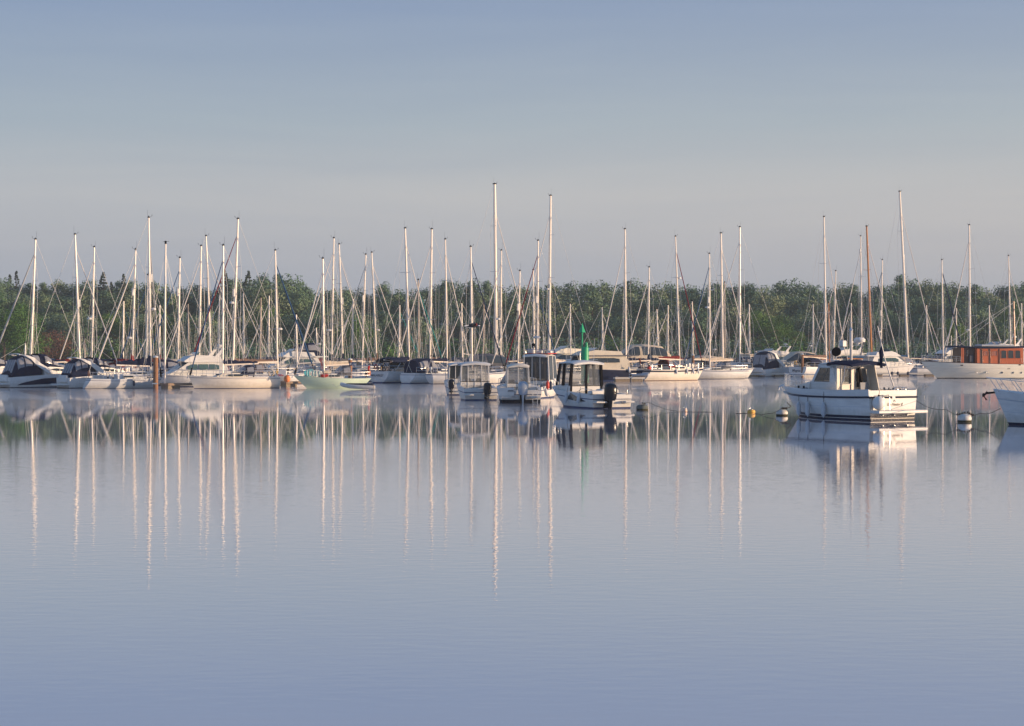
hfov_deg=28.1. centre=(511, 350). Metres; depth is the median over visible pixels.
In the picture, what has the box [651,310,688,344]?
broadleaf tree
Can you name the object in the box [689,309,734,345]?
broadleaf tree
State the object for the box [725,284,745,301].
broadleaf tree
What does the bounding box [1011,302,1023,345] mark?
sailing boat
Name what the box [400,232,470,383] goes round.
sailing boat
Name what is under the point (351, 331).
sailing boat
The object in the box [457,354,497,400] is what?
wheelhouse boat
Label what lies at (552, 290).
broadleaf tree
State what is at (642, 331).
broadleaf tree
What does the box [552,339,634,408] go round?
wheelhouse boat
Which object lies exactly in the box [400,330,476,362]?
bank shrub
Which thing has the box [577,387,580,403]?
fender
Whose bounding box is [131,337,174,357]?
bank shrub
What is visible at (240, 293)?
broadleaf tree
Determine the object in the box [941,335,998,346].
bank shrub
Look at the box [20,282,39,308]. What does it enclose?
broadleaf tree
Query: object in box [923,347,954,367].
motor yacht
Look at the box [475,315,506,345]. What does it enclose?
broadleaf tree
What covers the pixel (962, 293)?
broadleaf tree
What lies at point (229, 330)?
broadleaf tree
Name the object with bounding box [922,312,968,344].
broadleaf tree
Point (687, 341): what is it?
bank shrub
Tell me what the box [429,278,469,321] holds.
broadleaf tree
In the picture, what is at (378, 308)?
broadleaf tree
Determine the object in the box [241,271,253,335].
conifer tree
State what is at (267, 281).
broadleaf tree
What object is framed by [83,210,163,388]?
sailing boat
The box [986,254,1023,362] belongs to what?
sailing boat
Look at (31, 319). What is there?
sailing boat
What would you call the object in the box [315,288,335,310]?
broadleaf tree
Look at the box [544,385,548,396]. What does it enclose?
fender
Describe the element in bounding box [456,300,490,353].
sailing boat
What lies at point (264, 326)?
broadleaf tree
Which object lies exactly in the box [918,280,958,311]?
broadleaf tree
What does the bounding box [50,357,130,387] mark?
motor cruiser
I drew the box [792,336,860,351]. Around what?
bank shrub
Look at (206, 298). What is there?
broadleaf tree
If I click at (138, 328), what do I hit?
broadleaf tree
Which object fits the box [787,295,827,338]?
broadleaf tree
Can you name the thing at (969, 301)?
sailing boat
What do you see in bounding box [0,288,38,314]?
broadleaf tree
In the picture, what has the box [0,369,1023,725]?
water
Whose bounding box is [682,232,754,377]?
sailing boat
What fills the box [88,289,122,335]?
broadleaf tree
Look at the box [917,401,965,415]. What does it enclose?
mooring rope
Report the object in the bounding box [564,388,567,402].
fender
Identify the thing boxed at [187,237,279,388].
sailing boat
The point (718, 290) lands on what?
broadleaf tree
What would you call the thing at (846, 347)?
bank shrub
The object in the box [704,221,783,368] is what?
sailing boat
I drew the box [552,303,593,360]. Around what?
sailing boat
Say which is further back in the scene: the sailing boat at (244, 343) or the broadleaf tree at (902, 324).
the broadleaf tree at (902, 324)
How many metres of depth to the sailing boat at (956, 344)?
338.92 m
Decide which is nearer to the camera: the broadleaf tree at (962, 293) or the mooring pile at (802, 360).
the mooring pile at (802, 360)
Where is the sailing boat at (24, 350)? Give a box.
[0,341,25,360]
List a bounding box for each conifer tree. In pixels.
[14,271,20,286]
[90,272,114,335]
[107,282,118,332]
[117,274,128,319]
[214,269,232,311]
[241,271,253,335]
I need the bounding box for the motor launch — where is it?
[778,326,927,420]
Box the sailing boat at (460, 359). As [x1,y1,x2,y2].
[392,228,470,370]
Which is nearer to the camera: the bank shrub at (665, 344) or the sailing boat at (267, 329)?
the sailing boat at (267, 329)
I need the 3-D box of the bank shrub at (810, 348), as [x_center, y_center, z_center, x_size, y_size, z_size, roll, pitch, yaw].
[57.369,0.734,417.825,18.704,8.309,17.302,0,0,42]
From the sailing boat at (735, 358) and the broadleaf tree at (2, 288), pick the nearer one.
the sailing boat at (735, 358)
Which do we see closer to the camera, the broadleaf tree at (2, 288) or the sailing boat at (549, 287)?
the sailing boat at (549, 287)
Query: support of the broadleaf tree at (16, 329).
on the river bank
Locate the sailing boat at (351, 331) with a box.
[333,298,382,358]
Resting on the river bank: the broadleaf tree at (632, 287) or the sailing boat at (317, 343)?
the broadleaf tree at (632, 287)
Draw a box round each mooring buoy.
[636,402,647,409]
[776,407,787,415]
[958,411,971,421]
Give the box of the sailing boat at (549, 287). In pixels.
[514,193,591,357]
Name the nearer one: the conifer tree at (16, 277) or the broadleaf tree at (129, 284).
the broadleaf tree at (129, 284)
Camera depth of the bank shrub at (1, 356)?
410.50 m
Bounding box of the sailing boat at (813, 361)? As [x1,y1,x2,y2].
[789,216,846,376]
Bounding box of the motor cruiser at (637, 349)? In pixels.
[621,337,670,363]
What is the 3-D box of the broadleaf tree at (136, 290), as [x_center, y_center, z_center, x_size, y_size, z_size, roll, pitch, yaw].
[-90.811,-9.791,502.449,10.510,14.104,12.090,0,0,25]
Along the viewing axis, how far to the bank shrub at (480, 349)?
413.47 m
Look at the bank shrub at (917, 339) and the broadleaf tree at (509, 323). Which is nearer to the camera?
the bank shrub at (917, 339)
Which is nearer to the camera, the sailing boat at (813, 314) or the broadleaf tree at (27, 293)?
the sailing boat at (813, 314)
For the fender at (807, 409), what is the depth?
111.48 m
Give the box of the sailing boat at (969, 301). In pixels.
[944,224,1000,361]
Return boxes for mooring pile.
[152,355,157,388]
[801,353,803,376]
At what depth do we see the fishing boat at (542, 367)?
160.06 m
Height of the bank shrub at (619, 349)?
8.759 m
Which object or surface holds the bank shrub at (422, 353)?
on the river bank
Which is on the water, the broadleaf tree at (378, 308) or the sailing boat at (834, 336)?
the sailing boat at (834, 336)
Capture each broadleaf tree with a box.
[0,277,22,312]
[0,283,10,307]
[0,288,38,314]
[0,290,42,359]
[3,283,38,310]
[3,301,53,358]
[9,296,41,313]
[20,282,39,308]
[27,294,61,323]
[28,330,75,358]
[31,282,53,316]
[36,314,54,341]
[38,293,88,329]
[42,309,82,339]
[47,279,69,320]
[50,280,94,317]
[53,311,110,342]
[59,279,104,317]
[66,291,106,334]
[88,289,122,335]
[90,285,122,312]
[90,311,128,343]
[107,290,144,339]
[107,309,155,342]
[113,280,124,309]
[115,277,140,318]
[116,282,148,335]
[131,290,161,339]
[138,281,163,335]
[139,308,182,345]
[153,291,183,337]
[154,284,186,318]
[166,309,193,345]
[167,286,193,338]
[173,293,202,341]
[173,310,226,346]
[185,282,203,340]
[190,301,221,341]
[192,288,214,309]
[194,286,238,337]
[205,288,240,329]
[206,310,241,346]
[213,277,242,342]
[228,285,264,345]
[230,284,290,337]
[230,313,262,344]
[237,276,301,336]
[244,306,284,344]
[249,272,273,319]
[265,314,320,342]
[270,273,315,311]
[270,274,285,285]
[270,281,315,336]
[273,281,306,335]
[280,287,317,338]
[293,312,333,342]
[297,305,336,338]
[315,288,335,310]
[316,289,353,315]
[317,308,355,345]
[319,297,361,341]
[325,308,387,344]
[333,313,378,349]
[342,287,359,309]
[347,287,367,302]
[354,300,373,344]
[357,291,390,343]
[357,296,398,338]
[366,309,396,345]
[371,281,391,341]
[381,292,411,344]
[385,313,425,344]
[390,289,410,345]
[395,288,425,318]
[397,295,432,344]
[402,316,447,344]
[409,302,449,335]
[411,288,441,329]
[425,279,450,341]
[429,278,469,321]
[431,305,460,345]
[433,297,477,338]
[445,316,485,344]
[456,278,482,313]
[457,290,493,343]
[474,280,498,328]
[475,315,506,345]
[481,295,515,345]
[492,284,528,336]
[497,316,532,345]
[502,296,528,344]
[509,304,558,345]
[511,299,553,338]
[513,285,532,303]
[521,284,547,341]
[525,291,578,340]
[538,314,579,344]
[542,282,564,329]
[551,287,582,343]
[559,281,583,303]
[559,296,588,344]
[563,310,595,346]
[570,280,609,316]
[577,288,610,338]
[584,316,629,344]
[587,279,620,320]
[594,302,636,341]
[596,313,650,341]
[599,285,622,319]
[605,288,651,341]
[609,277,644,323]
[621,312,673,343]
[624,293,674,340]
[636,282,655,343]
[640,283,675,314]
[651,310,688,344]
[655,280,693,310]
[656,292,694,342]
[664,306,712,343]
[667,284,696,299]
[675,286,699,345]
[675,292,705,345]
[679,284,730,323]
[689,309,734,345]
[691,280,737,329]
[697,290,725,347]
[711,303,761,344]
[718,296,746,338]
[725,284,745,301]
[731,282,762,337]
[732,307,773,344]
[734,285,787,319]
[741,289,761,340]
[744,284,788,337]
[750,315,799,345]
[765,287,810,329]
[765,314,802,343]
[769,278,813,327]
[769,281,790,299]
[769,326,811,344]
[783,310,827,345]
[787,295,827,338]
[796,282,814,297]
[797,285,842,329]
[806,316,853,345]
[811,294,855,335]
[822,292,843,346]
[827,282,847,310]
[836,296,863,339]
[837,316,865,347]
[838,283,867,319]
[846,296,888,334]
[848,290,886,340]
[857,307,900,344]
[858,286,925,334]
[864,283,887,299]
[872,282,910,308]
[872,312,919,344]
[884,274,913,311]
[890,278,931,329]
[892,291,943,344]
[896,312,946,344]
[908,278,950,311]
[916,296,955,340]
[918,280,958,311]
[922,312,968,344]
[928,317,974,349]
[931,295,971,335]
[943,281,965,304]
[948,295,998,333]
[948,305,999,344]
[953,286,977,309]
[958,283,990,341]
[966,318,1015,343]
[974,286,1006,316]
[977,294,1006,340]
[987,285,1012,339]
[994,306,1023,344]
[996,283,1017,302]
[998,295,1023,335]
[1007,288,1023,325]
[1011,281,1023,306]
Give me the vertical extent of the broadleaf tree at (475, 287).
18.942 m
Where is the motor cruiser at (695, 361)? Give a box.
[675,349,721,366]
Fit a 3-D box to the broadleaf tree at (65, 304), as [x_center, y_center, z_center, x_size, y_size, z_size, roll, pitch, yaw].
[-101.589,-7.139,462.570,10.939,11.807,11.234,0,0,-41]
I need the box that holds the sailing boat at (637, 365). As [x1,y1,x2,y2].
[601,228,661,368]
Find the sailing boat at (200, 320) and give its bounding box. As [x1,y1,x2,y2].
[166,243,242,359]
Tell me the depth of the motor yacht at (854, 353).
317.31 m
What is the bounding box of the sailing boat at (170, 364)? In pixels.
[98,248,177,384]
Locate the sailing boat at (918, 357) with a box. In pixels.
[906,304,940,363]
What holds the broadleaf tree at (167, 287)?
on the river bank
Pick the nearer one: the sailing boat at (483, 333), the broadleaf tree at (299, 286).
the sailing boat at (483, 333)
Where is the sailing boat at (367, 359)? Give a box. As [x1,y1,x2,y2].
[335,252,397,370]
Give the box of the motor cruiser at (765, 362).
[751,350,793,376]
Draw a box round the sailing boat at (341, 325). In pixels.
[309,243,374,371]
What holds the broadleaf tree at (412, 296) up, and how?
on the river bank
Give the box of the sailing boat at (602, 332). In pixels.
[583,306,618,350]
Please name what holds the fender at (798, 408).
hanging from the motor launch
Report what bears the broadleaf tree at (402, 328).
on the river bank
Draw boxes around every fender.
[284,372,289,381]
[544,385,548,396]
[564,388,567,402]
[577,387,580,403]
[796,399,800,415]
[805,397,809,416]
[821,393,825,417]
[872,390,884,409]
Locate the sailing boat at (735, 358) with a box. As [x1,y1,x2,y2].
[706,281,752,362]
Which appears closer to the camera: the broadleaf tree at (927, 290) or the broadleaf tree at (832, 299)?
the broadleaf tree at (927, 290)
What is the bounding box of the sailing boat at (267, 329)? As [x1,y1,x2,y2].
[245,293,294,357]
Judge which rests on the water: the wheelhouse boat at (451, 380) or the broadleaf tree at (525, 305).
the wheelhouse boat at (451, 380)
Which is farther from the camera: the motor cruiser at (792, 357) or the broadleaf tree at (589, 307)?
the broadleaf tree at (589, 307)
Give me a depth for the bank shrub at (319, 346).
415.51 m
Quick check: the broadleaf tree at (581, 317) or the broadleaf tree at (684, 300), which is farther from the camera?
the broadleaf tree at (684, 300)
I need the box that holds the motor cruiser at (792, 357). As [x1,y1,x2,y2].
[780,345,819,374]
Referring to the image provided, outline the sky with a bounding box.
[0,0,1023,346]
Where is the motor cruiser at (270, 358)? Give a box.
[257,349,285,364]
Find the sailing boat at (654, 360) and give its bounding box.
[627,266,680,368]
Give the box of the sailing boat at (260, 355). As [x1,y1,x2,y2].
[227,296,285,370]
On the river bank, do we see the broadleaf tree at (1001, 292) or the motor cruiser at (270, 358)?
the broadleaf tree at (1001, 292)
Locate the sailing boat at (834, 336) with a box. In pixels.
[815,270,860,360]
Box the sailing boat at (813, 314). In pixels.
[792,303,828,354]
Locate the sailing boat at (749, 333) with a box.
[731,303,767,361]
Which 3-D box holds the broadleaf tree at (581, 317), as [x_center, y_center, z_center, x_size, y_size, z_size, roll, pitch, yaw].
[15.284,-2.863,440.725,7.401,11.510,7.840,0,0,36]
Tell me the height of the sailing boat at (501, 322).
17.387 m
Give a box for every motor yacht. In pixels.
[146,335,227,386]
[265,343,327,370]
[550,346,580,362]
[557,348,643,380]
[752,338,790,359]
[823,337,866,361]
[856,349,915,375]
[919,301,1023,377]
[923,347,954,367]
[988,327,1023,361]
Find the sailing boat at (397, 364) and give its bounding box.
[369,227,438,382]
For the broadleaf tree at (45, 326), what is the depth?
445.64 m
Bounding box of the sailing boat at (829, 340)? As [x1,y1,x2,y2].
[799,301,847,366]
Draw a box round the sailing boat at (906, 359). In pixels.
[860,258,914,374]
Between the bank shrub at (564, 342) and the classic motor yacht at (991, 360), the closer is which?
the classic motor yacht at (991, 360)
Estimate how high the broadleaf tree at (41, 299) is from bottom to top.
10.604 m
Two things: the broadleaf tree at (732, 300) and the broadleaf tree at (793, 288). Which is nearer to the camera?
the broadleaf tree at (732, 300)
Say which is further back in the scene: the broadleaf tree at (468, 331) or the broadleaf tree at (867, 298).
the broadleaf tree at (867, 298)
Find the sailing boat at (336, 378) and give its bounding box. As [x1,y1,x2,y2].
[292,257,370,387]
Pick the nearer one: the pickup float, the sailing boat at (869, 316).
the pickup float
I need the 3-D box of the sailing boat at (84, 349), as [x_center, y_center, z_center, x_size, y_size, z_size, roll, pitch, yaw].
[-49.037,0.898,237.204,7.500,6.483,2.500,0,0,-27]
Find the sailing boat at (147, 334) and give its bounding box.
[120,274,181,370]
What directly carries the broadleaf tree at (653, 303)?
on the river bank
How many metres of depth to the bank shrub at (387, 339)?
422.87 m
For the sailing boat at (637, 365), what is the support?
on the water
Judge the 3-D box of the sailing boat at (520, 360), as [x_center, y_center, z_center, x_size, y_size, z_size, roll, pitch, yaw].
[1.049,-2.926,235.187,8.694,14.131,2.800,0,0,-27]
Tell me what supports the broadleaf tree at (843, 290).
on the river bank
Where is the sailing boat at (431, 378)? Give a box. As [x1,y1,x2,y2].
[425,244,505,383]
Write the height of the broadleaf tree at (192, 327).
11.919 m
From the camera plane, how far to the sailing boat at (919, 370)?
299.92 m
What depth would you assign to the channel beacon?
141.81 m
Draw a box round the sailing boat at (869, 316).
[835,224,897,373]
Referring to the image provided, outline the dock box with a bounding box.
[273,370,286,380]
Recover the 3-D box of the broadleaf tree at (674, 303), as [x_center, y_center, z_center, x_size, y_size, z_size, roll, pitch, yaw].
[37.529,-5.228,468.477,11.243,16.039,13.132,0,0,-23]
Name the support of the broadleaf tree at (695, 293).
on the river bank
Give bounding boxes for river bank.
[1,329,221,367]
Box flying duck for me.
[465,323,479,328]
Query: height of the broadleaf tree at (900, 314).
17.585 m
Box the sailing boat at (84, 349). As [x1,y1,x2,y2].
[64,336,109,363]
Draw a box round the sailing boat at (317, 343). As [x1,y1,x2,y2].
[306,325,339,366]
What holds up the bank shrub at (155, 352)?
on the river bank
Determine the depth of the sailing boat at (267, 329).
259.91 m
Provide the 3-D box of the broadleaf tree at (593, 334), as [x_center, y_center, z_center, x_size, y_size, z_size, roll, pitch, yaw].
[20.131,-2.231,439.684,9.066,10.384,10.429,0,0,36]
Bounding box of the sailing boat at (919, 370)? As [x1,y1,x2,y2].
[910,259,961,375]
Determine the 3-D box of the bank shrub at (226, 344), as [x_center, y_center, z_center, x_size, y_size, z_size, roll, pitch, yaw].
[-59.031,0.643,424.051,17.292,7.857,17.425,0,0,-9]
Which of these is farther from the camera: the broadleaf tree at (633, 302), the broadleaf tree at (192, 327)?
the broadleaf tree at (633, 302)
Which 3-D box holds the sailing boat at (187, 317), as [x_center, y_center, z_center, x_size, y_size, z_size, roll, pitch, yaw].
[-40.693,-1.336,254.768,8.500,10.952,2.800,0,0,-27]
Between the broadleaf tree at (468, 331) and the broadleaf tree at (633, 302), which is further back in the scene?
the broadleaf tree at (633, 302)
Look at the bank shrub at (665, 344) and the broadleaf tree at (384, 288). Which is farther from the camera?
the broadleaf tree at (384, 288)
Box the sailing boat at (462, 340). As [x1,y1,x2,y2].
[439,297,489,362]
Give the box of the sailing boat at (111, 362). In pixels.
[59,246,138,371]
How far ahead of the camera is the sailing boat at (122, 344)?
243.95 m
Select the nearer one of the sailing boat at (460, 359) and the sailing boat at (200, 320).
the sailing boat at (200, 320)
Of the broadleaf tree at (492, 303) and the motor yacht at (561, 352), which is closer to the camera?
the motor yacht at (561, 352)
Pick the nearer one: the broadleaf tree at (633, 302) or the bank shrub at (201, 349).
the bank shrub at (201, 349)
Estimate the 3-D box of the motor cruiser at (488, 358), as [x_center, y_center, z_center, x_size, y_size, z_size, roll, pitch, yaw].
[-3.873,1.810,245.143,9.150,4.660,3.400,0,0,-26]
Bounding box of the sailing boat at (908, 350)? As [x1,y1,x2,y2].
[872,190,936,367]
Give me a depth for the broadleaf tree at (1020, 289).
507.20 m
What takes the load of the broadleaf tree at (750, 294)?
on the river bank
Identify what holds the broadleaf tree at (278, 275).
on the river bank
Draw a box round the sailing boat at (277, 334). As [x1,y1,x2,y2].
[228,249,314,380]
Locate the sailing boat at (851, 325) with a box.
[838,302,869,348]
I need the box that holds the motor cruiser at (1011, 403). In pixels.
[982,377,1023,424]
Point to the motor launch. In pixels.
(854, 393)
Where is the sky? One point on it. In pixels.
(306, 123)
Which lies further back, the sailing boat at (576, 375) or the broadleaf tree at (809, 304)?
the broadleaf tree at (809, 304)
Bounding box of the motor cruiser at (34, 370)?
[0,353,63,387]
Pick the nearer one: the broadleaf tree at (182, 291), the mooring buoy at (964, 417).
the mooring buoy at (964, 417)
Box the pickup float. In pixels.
[747,407,754,413]
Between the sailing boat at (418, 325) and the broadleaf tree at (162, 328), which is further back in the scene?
the broadleaf tree at (162, 328)
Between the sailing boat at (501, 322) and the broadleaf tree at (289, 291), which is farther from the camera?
the broadleaf tree at (289, 291)
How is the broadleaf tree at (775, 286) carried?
on the river bank
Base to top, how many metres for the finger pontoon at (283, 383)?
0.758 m
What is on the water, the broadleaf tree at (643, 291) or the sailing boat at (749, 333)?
the sailing boat at (749, 333)
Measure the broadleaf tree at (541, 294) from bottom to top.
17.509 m
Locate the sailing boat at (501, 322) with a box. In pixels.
[474,249,530,369]
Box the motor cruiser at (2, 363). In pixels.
[0,359,6,374]
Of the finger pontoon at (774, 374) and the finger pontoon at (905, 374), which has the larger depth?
the finger pontoon at (905, 374)
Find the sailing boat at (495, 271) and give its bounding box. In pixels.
[439,182,530,364]
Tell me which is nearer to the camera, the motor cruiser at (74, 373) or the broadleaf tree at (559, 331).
the motor cruiser at (74, 373)
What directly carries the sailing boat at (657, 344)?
on the water
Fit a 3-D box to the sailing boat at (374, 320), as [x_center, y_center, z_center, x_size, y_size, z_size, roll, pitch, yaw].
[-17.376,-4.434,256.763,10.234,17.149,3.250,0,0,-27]
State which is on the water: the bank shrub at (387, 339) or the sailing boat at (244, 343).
the sailing boat at (244, 343)
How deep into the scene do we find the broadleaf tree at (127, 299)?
462.51 m
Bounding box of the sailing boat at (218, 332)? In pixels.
[197,290,251,359]
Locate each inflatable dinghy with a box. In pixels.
[339,382,374,388]
[629,373,648,376]
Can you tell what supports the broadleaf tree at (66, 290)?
on the river bank
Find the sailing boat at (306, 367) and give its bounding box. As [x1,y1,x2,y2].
[273,313,330,373]
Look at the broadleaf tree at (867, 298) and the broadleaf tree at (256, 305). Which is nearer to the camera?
the broadleaf tree at (256, 305)
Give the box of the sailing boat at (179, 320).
[148,255,216,362]
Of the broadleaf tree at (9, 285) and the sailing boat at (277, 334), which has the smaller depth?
the sailing boat at (277, 334)
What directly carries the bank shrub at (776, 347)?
on the river bank
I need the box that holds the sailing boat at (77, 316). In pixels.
[32,233,119,367]
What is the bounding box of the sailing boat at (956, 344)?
[945,307,973,347]
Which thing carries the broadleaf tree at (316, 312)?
on the river bank
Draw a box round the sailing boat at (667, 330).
[654,304,686,363]
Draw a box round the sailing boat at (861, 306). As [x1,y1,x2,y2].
[839,234,893,359]
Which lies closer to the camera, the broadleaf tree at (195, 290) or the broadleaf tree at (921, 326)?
the broadleaf tree at (921, 326)
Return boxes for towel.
[304,370,310,376]
[310,370,322,376]
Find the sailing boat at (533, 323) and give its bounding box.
[504,269,557,363]
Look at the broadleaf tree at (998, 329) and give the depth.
434.66 m
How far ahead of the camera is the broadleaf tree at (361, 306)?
474.25 m
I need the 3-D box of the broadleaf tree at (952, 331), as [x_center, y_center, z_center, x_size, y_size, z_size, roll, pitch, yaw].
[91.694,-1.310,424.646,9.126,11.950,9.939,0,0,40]
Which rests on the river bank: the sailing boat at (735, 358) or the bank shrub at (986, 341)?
the bank shrub at (986, 341)
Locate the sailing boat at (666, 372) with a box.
[641,234,705,380]
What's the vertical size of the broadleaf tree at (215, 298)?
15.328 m
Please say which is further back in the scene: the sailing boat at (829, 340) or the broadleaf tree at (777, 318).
the broadleaf tree at (777, 318)
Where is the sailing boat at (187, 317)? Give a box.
[161,302,208,358]
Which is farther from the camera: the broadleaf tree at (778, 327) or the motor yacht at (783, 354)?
the broadleaf tree at (778, 327)
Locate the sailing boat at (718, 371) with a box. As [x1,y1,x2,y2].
[683,252,748,378]
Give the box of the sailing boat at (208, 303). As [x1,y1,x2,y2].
[167,235,244,357]
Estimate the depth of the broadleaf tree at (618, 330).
438.36 m
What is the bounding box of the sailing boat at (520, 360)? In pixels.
[487,268,548,382]
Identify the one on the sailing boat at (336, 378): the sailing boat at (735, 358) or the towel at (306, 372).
the towel at (306, 372)
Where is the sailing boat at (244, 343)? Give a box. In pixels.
[213,291,267,358]
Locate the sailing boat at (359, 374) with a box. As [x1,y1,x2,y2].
[295,237,378,381]
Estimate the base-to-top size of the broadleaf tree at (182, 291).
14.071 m
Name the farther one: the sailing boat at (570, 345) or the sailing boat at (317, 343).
the sailing boat at (570, 345)
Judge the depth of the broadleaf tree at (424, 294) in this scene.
498.13 m
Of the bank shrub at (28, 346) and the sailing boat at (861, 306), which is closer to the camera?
the sailing boat at (861, 306)
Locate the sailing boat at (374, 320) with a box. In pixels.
[338,250,404,367]
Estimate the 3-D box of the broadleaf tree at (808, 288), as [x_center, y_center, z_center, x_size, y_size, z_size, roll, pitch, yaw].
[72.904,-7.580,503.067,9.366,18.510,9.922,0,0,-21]
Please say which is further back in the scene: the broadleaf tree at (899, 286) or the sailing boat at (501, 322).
the broadleaf tree at (899, 286)
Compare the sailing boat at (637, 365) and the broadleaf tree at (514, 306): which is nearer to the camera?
the sailing boat at (637, 365)
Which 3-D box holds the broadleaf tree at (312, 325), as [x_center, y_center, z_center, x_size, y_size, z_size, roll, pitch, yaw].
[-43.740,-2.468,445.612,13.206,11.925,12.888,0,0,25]
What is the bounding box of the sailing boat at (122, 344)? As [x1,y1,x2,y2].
[90,299,145,366]
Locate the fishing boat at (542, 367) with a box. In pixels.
[523,335,559,397]
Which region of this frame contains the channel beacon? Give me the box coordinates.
[579,324,588,383]
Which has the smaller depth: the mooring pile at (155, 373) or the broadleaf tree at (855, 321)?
the mooring pile at (155, 373)
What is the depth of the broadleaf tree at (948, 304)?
473.94 m
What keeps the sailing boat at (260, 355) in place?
on the water
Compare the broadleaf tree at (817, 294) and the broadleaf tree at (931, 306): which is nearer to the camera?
the broadleaf tree at (931, 306)
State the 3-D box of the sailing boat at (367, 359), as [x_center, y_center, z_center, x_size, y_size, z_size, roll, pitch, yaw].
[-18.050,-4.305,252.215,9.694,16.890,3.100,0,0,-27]
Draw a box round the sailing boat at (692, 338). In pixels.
[672,294,708,360]
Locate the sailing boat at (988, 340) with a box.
[973,304,1001,343]
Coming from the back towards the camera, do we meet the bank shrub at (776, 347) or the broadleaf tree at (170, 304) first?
the broadleaf tree at (170, 304)
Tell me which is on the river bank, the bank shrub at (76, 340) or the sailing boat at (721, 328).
the bank shrub at (76, 340)
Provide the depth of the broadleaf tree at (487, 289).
487.93 m
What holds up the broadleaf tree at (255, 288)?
on the river bank
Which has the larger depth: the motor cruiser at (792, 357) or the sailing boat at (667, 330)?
the motor cruiser at (792, 357)
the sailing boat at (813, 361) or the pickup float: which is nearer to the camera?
the pickup float
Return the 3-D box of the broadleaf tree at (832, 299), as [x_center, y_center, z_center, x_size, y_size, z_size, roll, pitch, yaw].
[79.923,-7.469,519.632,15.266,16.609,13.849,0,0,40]
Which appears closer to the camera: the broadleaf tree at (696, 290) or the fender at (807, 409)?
the fender at (807, 409)
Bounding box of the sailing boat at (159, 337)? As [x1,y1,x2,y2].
[135,303,188,368]
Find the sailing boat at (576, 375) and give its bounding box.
[503,238,580,382]
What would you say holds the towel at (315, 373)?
on the sailing boat at (336, 378)
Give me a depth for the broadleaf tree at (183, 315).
449.84 m
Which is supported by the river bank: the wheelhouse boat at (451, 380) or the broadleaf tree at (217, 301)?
the broadleaf tree at (217, 301)
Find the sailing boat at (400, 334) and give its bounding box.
[365,304,419,364]
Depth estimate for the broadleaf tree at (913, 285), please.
502.70 m
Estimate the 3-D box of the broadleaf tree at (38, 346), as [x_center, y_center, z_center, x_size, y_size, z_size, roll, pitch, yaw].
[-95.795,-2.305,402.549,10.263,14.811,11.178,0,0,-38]
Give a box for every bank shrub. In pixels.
[0,329,64,358]
[0,342,39,359]
[37,332,99,364]
[50,334,130,358]
[74,334,157,358]
[98,335,172,359]
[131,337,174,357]
[134,336,201,358]
[156,333,229,358]
[194,337,256,354]
[206,333,289,358]
[231,330,294,358]
[254,330,339,353]
[274,335,355,358]
[309,332,372,357]
[329,334,422,358]
[333,340,372,357]
[355,331,431,356]
[388,333,449,362]
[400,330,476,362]
[427,332,482,353]
[431,332,516,357]
[473,333,529,354]
[484,335,543,358]
[504,331,580,352]
[514,333,604,358]
[551,332,612,350]
[556,333,633,350]
[590,330,665,363]
[617,336,690,364]
[637,333,700,356]
[655,329,712,357]
[672,331,741,360]
[701,336,748,361]
[711,330,794,357]
[716,329,809,361]
[755,334,828,353]
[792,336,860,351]
[806,335,894,358]
[842,334,918,356]
[852,331,936,357]
[874,330,944,353]
[899,337,955,359]
[912,334,972,349]
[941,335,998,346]
[957,333,1023,349]
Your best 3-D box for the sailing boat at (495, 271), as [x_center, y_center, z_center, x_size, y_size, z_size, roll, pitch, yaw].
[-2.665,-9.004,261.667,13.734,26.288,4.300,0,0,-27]
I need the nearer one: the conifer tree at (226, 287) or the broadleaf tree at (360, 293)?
the conifer tree at (226, 287)
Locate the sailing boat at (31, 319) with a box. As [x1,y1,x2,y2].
[0,237,80,362]
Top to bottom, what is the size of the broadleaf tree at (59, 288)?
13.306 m
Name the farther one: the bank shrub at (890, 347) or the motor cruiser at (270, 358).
the bank shrub at (890, 347)
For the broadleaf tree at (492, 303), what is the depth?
470.74 m
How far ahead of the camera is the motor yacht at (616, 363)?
245.25 m
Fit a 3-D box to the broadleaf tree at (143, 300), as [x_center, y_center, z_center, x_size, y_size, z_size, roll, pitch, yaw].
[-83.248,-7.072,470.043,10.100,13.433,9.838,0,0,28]
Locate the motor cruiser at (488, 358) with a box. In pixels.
[464,346,510,372]
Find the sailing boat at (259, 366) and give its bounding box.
[194,216,293,380]
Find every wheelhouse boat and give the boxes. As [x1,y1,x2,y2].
[444,353,469,394]
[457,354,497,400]
[497,344,541,402]
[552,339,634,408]
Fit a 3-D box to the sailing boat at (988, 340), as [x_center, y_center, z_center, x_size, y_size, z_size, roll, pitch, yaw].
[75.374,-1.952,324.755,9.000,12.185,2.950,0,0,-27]
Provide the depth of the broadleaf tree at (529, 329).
444.95 m
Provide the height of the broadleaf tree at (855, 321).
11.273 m
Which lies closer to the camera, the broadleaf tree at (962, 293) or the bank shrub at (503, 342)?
the bank shrub at (503, 342)
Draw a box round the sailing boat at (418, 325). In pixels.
[381,279,445,369]
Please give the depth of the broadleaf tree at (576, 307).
462.12 m
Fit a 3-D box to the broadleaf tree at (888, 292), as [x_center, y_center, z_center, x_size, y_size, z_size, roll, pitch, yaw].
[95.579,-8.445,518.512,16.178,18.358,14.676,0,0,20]
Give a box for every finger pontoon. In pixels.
[159,382,191,388]
[280,380,301,386]
[613,376,644,381]
[749,373,785,376]
[877,373,933,375]
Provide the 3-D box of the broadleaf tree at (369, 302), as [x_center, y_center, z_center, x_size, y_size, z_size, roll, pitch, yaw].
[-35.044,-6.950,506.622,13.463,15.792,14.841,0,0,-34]
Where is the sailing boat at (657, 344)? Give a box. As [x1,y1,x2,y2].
[631,308,675,365]
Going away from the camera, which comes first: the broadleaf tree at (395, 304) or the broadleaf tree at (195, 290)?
the broadleaf tree at (395, 304)
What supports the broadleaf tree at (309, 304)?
on the river bank

